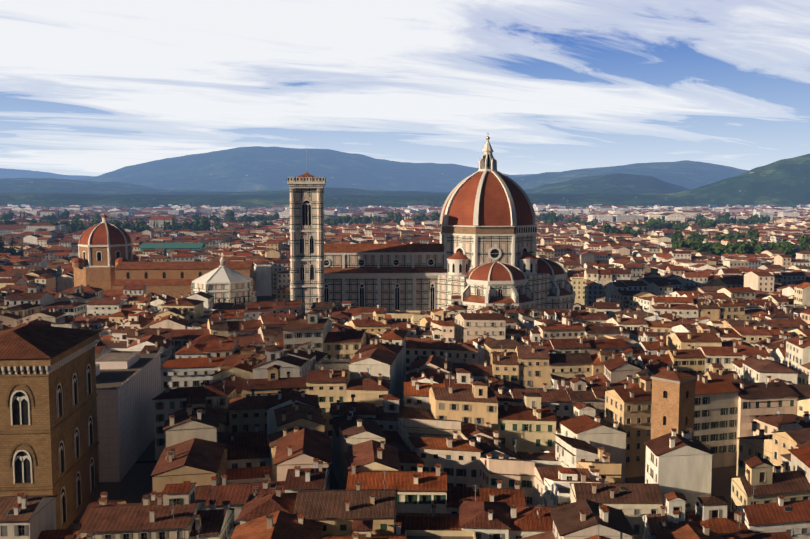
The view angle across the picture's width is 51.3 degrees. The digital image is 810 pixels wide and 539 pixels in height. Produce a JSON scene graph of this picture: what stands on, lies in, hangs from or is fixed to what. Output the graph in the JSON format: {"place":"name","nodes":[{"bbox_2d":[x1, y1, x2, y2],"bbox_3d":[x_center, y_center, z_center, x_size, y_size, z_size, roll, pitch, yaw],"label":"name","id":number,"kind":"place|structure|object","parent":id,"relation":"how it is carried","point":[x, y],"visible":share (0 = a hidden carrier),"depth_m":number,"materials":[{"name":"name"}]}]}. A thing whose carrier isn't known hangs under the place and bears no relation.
{"place":"outdoors","nodes":[
{"label":"outdoors","id":0,"kind":"place"},
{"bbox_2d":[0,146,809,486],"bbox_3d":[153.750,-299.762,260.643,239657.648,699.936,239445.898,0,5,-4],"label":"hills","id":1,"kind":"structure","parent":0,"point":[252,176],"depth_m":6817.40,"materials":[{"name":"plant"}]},
{"bbox_2d":[0,236,5,252],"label":"lime tree","id":2,"kind":"object","parent":1,"relation":"on","point":[2,247],"visible":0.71,"depth_m":848.15,"materials":[{"name":"green plant"}]},
{"bbox_2d":[3,248,13,254],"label":"pine tree","id":3,"kind":"object","parent":1,"relation":"on","point":[7,250],"visible":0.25,"depth_m":853.66,"materials":[{"name":"green plant"}]},
{"bbox_2d":[3,219,15,224],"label":"oak tree","id":4,"kind":"object","parent":1,"relation":"on","point":[9,223],"visible":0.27,"depth_m":1416.59,"materials":[{"name":"green plant"}]},
{"bbox_2d":[7,211,13,219],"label":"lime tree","id":5,"kind":"object","parent":1,"relation":"on","point":[11,214],"visible":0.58,"depth_m":2023.75,"materials":[{"name":"green plant"}]},
{"bbox_2d":[8,248,23,255],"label":"oak tree","id":6,"kind":"object","parent":1,"relation":"on","point":[18,253],"visible":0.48,"depth_m":857.72,"materials":[{"name":"green plant"}]},
{"bbox_2d":[56,213,66,220],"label":"oak tree","id":7,"kind":"object","parent":1,"relation":"on","point":[62,216],"visible":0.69,"depth_m":1930.65,"materials":[{"name":"green plant"}]},
{"bbox_2d":[63,209,69,218],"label":"lime tree","id":8,"kind":"object","parent":1,"relation":"on","point":[66,213],"visible":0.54,"depth_m":2013.03,"materials":[{"name":"green plant"}]},
{"bbox_2d":[66,225,75,233],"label":"lime tree","id":9,"kind":"object","parent":1,"relation":"on","point":[71,227],"visible":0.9,"depth_m":1388.42,"materials":[{"name":"green plant"}]},
{"bbox_2d":[70,218,81,225],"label":"oak tree","id":10,"kind":"object","parent":1,"relation":"on","point":[78,221],"visible":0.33,"depth_m":1496.32,"materials":[{"name":"green plant"}]},
{"bbox_2d":[0,324,161,528],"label":"church building","id":11,"kind":"structure","parent":1,"relation":"on","point":[76,419],"depth_m":191.65,"materials":[{"name":"brown stone"}]},
{"bbox_2d":[88,219,101,227],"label":"pine tree","id":12,"kind":"object","parent":1,"relation":"on","point":[94,221],"visible":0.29,"depth_m":1471.33,"materials":[{"name":"green plant"}]},
{"bbox_2d":[94,212,100,219],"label":"lime tree","id":13,"kind":"object","parent":1,"relation":"on","point":[97,216],"visible":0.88,"depth_m":1972.23,"materials":[{"name":"green plant"}]},
{"bbox_2d":[113,220,119,226],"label":"lime tree","id":14,"kind":"object","parent":1,"relation":"on","point":[117,222],"visible":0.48,"depth_m":1462.98,"materials":[{"name":"green plant"}]},
{"bbox_2d":[121,222,128,228],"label":"lime tree","id":15,"kind":"object","parent":1,"relation":"on","point":[124,226],"visible":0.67,"depth_m":1404.29,"materials":[{"name":"green plant"}]},
{"bbox_2d":[133,222,143,231],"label":"oak tree","id":16,"kind":"object","parent":1,"relation":"on","point":[138,227],"visible":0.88,"depth_m":1411.25,"materials":[{"name":"green plant"}]},
{"bbox_2d":[72,213,255,297],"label":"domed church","id":17,"kind":"structure","parent":1,"relation":"on","point":[106,259],"depth_m":555.57,"materials":[{"name":"brick"},{"name":"tile"},{"name":"white marble"}]},
{"bbox_2d":[191,213,200,221],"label":"oak tree","id":18,"kind":"object","parent":1,"relation":"on","point":[196,216],"visible":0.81,"depth_m":1928.19,"materials":[{"name":"green plant"}]},
{"bbox_2d":[199,217,207,226],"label":"lime tree","id":19,"kind":"object","parent":1,"relation":"on","point":[203,221],"visible":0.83,"depth_m":1506.96,"materials":[{"name":"green plant"}]},
{"bbox_2d":[200,225,209,230],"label":"oak tree","id":20,"kind":"object","parent":1,"relation":"on","point":[204,228],"visible":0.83,"depth_m":1471.52,"materials":[{"name":"green plant"}]},
{"bbox_2d":[210,216,219,220],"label":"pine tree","id":21,"kind":"object","parent":1,"relation":"on","point":[216,218],"visible":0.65,"depth_m":1951.32,"materials":[{"name":"green plant"}]},
{"bbox_2d":[215,223,223,228],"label":"lime tree","id":22,"kind":"object","parent":1,"relation":"on","point":[218,225],"visible":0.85,"depth_m":1547.57,"materials":[{"name":"green plant"}]},
{"bbox_2d":[192,255,252,304],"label":"baptistery","id":23,"kind":"structure","parent":1,"relation":"on","point":[222,282],"depth_m":474.34,"materials":[{"name":"stone"}]},
{"bbox_2d":[226,210,233,216],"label":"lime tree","id":24,"kind":"object","parent":1,"relation":"on","point":[229,213],"visible":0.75,"depth_m":2020.42,"materials":[{"name":"green plant"}]},
{"bbox_2d":[245,215,254,221],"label":"pine tree","id":25,"kind":"object","parent":1,"relation":"on","point":[250,218],"visible":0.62,"depth_m":1966.25,"materials":[{"name":"green plant"}]},
{"bbox_2d":[272,212,279,219],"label":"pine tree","id":26,"kind":"object","parent":1,"relation":"on","point":[274,216],"visible":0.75,"depth_m":2045.09,"materials":[{"name":"green plant"}]},
{"bbox_2d":[287,149,325,318],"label":"bell tower","id":27,"kind":"structure","parent":1,"relation":"on","point":[307,257],"depth_m":441.91,"materials":[{"name":"stone"}]},
{"bbox_2d":[330,219,335,225],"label":"oak tree","id":28,"kind":"object","parent":1,"relation":"on","point":[332,221],"visible":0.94,"depth_m":1738.41,"materials":[{"name":"green plant"}]},
{"bbox_2d":[348,217,358,224],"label":"pine tree","id":29,"kind":"object","parent":1,"relation":"on","point":[353,221],"visible":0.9,"depth_m":1767.73,"materials":[{"name":"green plant"}]},
{"bbox_2d":[374,215,381,222],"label":"lime tree","id":30,"kind":"object","parent":1,"relation":"on","point":[379,218],"visible":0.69,"depth_m":1828.15,"materials":[{"name":"green plant"}]},
{"bbox_2d":[387,211,393,220],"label":"lime tree","id":31,"kind":"object","parent":1,"relation":"on","point":[390,215],"visible":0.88,"depth_m":1969.86,"materials":[{"name":"green plant"}]},
{"bbox_2d":[0,282,809,538],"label":"city","id":32,"kind":"object","parent":1,"relation":"on","point":[273,419],"visible":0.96,"depth_m":222.22,"materials":[{"name":"paint"}]},
{"bbox_2d":[0,204,809,312],"bbox_3d":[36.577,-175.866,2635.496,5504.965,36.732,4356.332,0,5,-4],"label":"city","id":33,"kind":"object","parent":1,"relation":"on","point":[632,271],"visible":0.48,"depth_m":905.93,"materials":[{"name":"paint"}]},
{"bbox_2d":[412,215,420,220],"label":"pine tree","id":34,"kind":"object","parent":1,"relation":"on","point":[415,217],"visible":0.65,"depth_m":1833.51,"materials":[{"name":"green plant"}]},
{"bbox_2d":[289,136,575,312],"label":"cathedral","id":35,"kind":"structure","parent":1,"relation":"on","point":[482,254],"depth_m":465.39,"materials":[{"name":"stone"}]},
{"bbox_2d":[432,210,439,219],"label":"lime tree","id":36,"kind":"object","parent":1,"relation":"on","point":[435,214],"visible":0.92,"depth_m":1914.10,"materials":[{"name":"green plant"}]},
{"bbox_2d":[600,223,610,233],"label":"lime tree","id":37,"kind":"object","parent":1,"relation":"on","point":[607,226],"visible":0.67,"depth_m":1329.33,"materials":[{"name":"green plant"}]},
{"bbox_2d":[609,226,620,233],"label":"pine tree","id":38,"kind":"object","parent":1,"relation":"on","point":[614,229],"visible":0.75,"depth_m":1301.55,"materials":[{"name":"green plant"}]},
{"bbox_2d":[623,227,632,233],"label":"oak tree","id":39,"kind":"object","parent":1,"relation":"on","point":[628,231],"visible":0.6,"depth_m":1316.96,"materials":[{"name":"green plant"}]},
{"bbox_2d":[632,228,643,235],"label":"oak tree","id":40,"kind":"object","parent":1,"relation":"on","point":[637,232],"visible":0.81,"depth_m":1273.57,"materials":[{"name":"green plant"}]},
{"bbox_2d":[643,222,655,229],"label":"pine tree","id":41,"kind":"object","parent":1,"relation":"on","point":[649,225],"visible":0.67,"depth_m":1468.01,"materials":[{"name":"green plant"}]},
{"bbox_2d":[654,218,666,228],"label":"oak tree","id":42,"kind":"object","parent":1,"relation":"on","point":[663,222],"visible":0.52,"depth_m":1497.01,"materials":[{"name":"green plant"}]},
{"bbox_2d":[669,234,677,241],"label":"lime tree","id":43,"kind":"object","parent":1,"relation":"on","point":[674,237],"visible":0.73,"depth_m":1084.14,"materials":[{"name":"green plant"}]},
{"bbox_2d":[651,371,697,438],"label":"tower","id":44,"kind":"structure","parent":1,"relation":"on","point":[673,400],"depth_m":199.34,"materials":[{"name":"brick"}]},
{"bbox_2d":[674,230,682,241],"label":"lime tree","id":45,"kind":"object","parent":1,"relation":"on","point":[678,233],"visible":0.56,"depth_m":1101.96,"materials":[{"name":"green plant"}]},
{"bbox_2d":[672,238,688,250],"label":"lime tree","id":46,"kind":"object","parent":1,"relation":"on","point":[677,244],"visible":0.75,"depth_m":864.95,"materials":[{"name":"green plant"}]},
{"bbox_2d":[686,233,703,240],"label":"oak tree","id":47,"kind":"object","parent":1,"relation":"on","point":[694,237],"visible":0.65,"depth_m":1086.98,"materials":[{"name":"green plant"}]},
{"bbox_2d":[689,239,706,250],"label":"pine tree","id":48,"kind":"object","parent":1,"relation":"on","point":[696,245],"visible":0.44,"depth_m":865.06,"materials":[{"name":"green plant"}]},
{"bbox_2d":[694,219,703,228],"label":"oak tree","id":49,"kind":"object","parent":1,"relation":"on","point":[700,222],"visible":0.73,"depth_m":1544.93,"materials":[{"name":"green plant"}]},
{"bbox_2d":[695,213,702,221],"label":"lime tree","id":50,"kind":"object","parent":1,"relation":"on","point":[698,217],"visible":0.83,"depth_m":1870.35,"materials":[{"name":"green plant"}]},
{"bbox_2d":[695,245,711,253],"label":"oak tree","id":51,"kind":"object","parent":1,"relation":"on","point":[700,249],"visible":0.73,"depth_m":854.82,"materials":[{"name":"green plant"}]},
{"bbox_2d":[702,240,712,249],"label":"pine tree","id":52,"kind":"object","parent":1,"relation":"on","point":[707,244],"visible":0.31,"depth_m":914.19,"materials":[{"name":"green plant"}]},
{"bbox_2d":[702,221,713,227],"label":"pine tree","id":53,"kind":"object","parent":1,"relation":"on","point":[707,225],"visible":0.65,"depth_m":1466.91,"materials":[{"name":"green plant"}]},
{"bbox_2d":[710,219,716,226],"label":"pine tree","id":54,"kind":"object","parent":1,"relation":"on","point":[714,223],"visible":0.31,"depth_m":1482.93,"materials":[{"name":"green plant"}]},
{"bbox_2d":[710,234,724,239],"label":"pine tree","id":55,"kind":"object","parent":1,"relation":"on","point":[722,237],"visible":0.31,"depth_m":1075.13,"materials":[{"name":"green plant"}]},
{"bbox_2d":[710,247,724,255],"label":"pine tree","id":56,"kind":"object","parent":1,"relation":"on","point":[717,251],"visible":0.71,"depth_m":858.64,"materials":[{"name":"green plant"}]},
{"bbox_2d":[709,242,725,249],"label":"oak tree","id":57,"kind":"object","parent":1,"relation":"on","point":[715,244],"visible":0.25,"depth_m":892.11,"materials":[{"name":"green plant"}]},
{"bbox_2d":[725,232,733,239],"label":"lime tree","id":58,"kind":"object","parent":1,"relation":"on","point":[727,236],"visible":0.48,"depth_m":1115.77,"materials":[{"name":"green plant"}]},
{"bbox_2d":[723,242,738,249],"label":"lime tree","id":59,"kind":"object","parent":1,"relation":"on","point":[733,244],"visible":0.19,"depth_m":894.14,"materials":[{"name":"green plant"}]},
{"bbox_2d":[729,217,736,223],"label":"lime tree","id":60,"kind":"object","parent":1,"relation":"on","point":[733,220],"visible":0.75,"depth_m":1832.23,"materials":[{"name":"green plant"}]},
{"bbox_2d":[724,245,742,253],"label":"oak tree","id":61,"kind":"object","parent":1,"relation":"on","point":[731,249],"visible":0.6,"depth_m":839.56,"materials":[{"name":"green plant"}]},
{"bbox_2d":[732,232,744,239],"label":"lime tree","id":62,"kind":"object","parent":1,"relation":"on","point":[738,235],"visible":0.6,"depth_m":1068.19,"materials":[{"name":"green plant"}]},
{"bbox_2d":[737,218,744,224],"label":"lime tree","id":63,"kind":"object","parent":1,"relation":"on","point":[741,220],"visible":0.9,"depth_m":1792.19,"materials":[{"name":"green plant"}]},
{"bbox_2d":[738,239,753,253],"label":"oak tree","id":64,"kind":"object","parent":1,"relation":"on","point":[744,247],"visible":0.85,"depth_m":832.71,"materials":[{"name":"green plant"}]},
{"bbox_2d":[745,217,753,224],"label":"lime tree","id":65,"kind":"object","parent":1,"relation":"on","point":[748,221],"visible":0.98,"depth_m":1791.38,"materials":[{"name":"green plant"}]},
{"bbox_2d":[745,228,759,239],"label":"lime tree","id":66,"kind":"object","parent":1,"relation":"on","point":[750,234],"visible":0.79,"depth_m":1053.17,"materials":[{"name":"green plant"}]},
{"bbox_2d":[748,239,762,247],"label":"oak tree","id":67,"kind":"object","parent":1,"relation":"on","point":[753,244],"visible":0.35,"depth_m":868.11,"materials":[{"name":"green plant"}]},
{"bbox_2d":[753,245,767,253],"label":"lime tree","id":68,"kind":"object","parent":1,"relation":"on","point":[759,250],"visible":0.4,"depth_m":860.75,"materials":[{"name":"green plant"}]},
{"bbox_2d":[758,217,766,223],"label":"lime tree","id":69,"kind":"object","parent":1,"relation":"on","point":[763,220],"visible":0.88,"depth_m":1779.54,"materials":[{"name":"green plant"}]},
{"bbox_2d":[765,242,774,249],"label":"lime tree","id":70,"kind":"object","parent":1,"relation":"on","point":[771,245],"visible":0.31,"depth_m":904.34,"materials":[{"name":"green plant"}]},
{"bbox_2d":[770,242,781,249],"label":"oak tree","id":71,"kind":"object","parent":1,"relation":"on","point":[773,248],"visible":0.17,"depth_m":885.20,"materials":[{"name":"green plant"}]},
{"bbox_2d":[775,243,795,256],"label":"pine tree","id":72,"kind":"object","parent":1,"relation":"on","point":[783,248],"visible":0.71,"depth_m":832.93,"materials":[{"name":"green plant"}]},
{"bbox_2d":[780,239,793,246],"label":"pine tree","id":73,"kind":"object","parent":1,"relation":"on","point":[785,241],"visible":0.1,"depth_m":920.18,"materials":[{"name":"green plant"}]},
{"bbox_2d":[789,245,797,256],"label":"lime tree","id":74,"kind":"object","parent":1,"relation":"on","point":[794,248],"visible":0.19,"depth_m":880.17,"materials":[{"name":"green plant"}]},
{"bbox_2d":[797,233,809,250],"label":"lime tree","id":75,"kind":"object","parent":1,"relation":"on","point":[804,240],"visible":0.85,"depth_m":910.20,"materials":[{"name":"green plant"}]},
{"bbox_2d":[0,0,809,175],"label":"sky","id":76,"kind":"structure","parent":0,"point":[88,87],"materials":[{"name":"white"}]}
]}

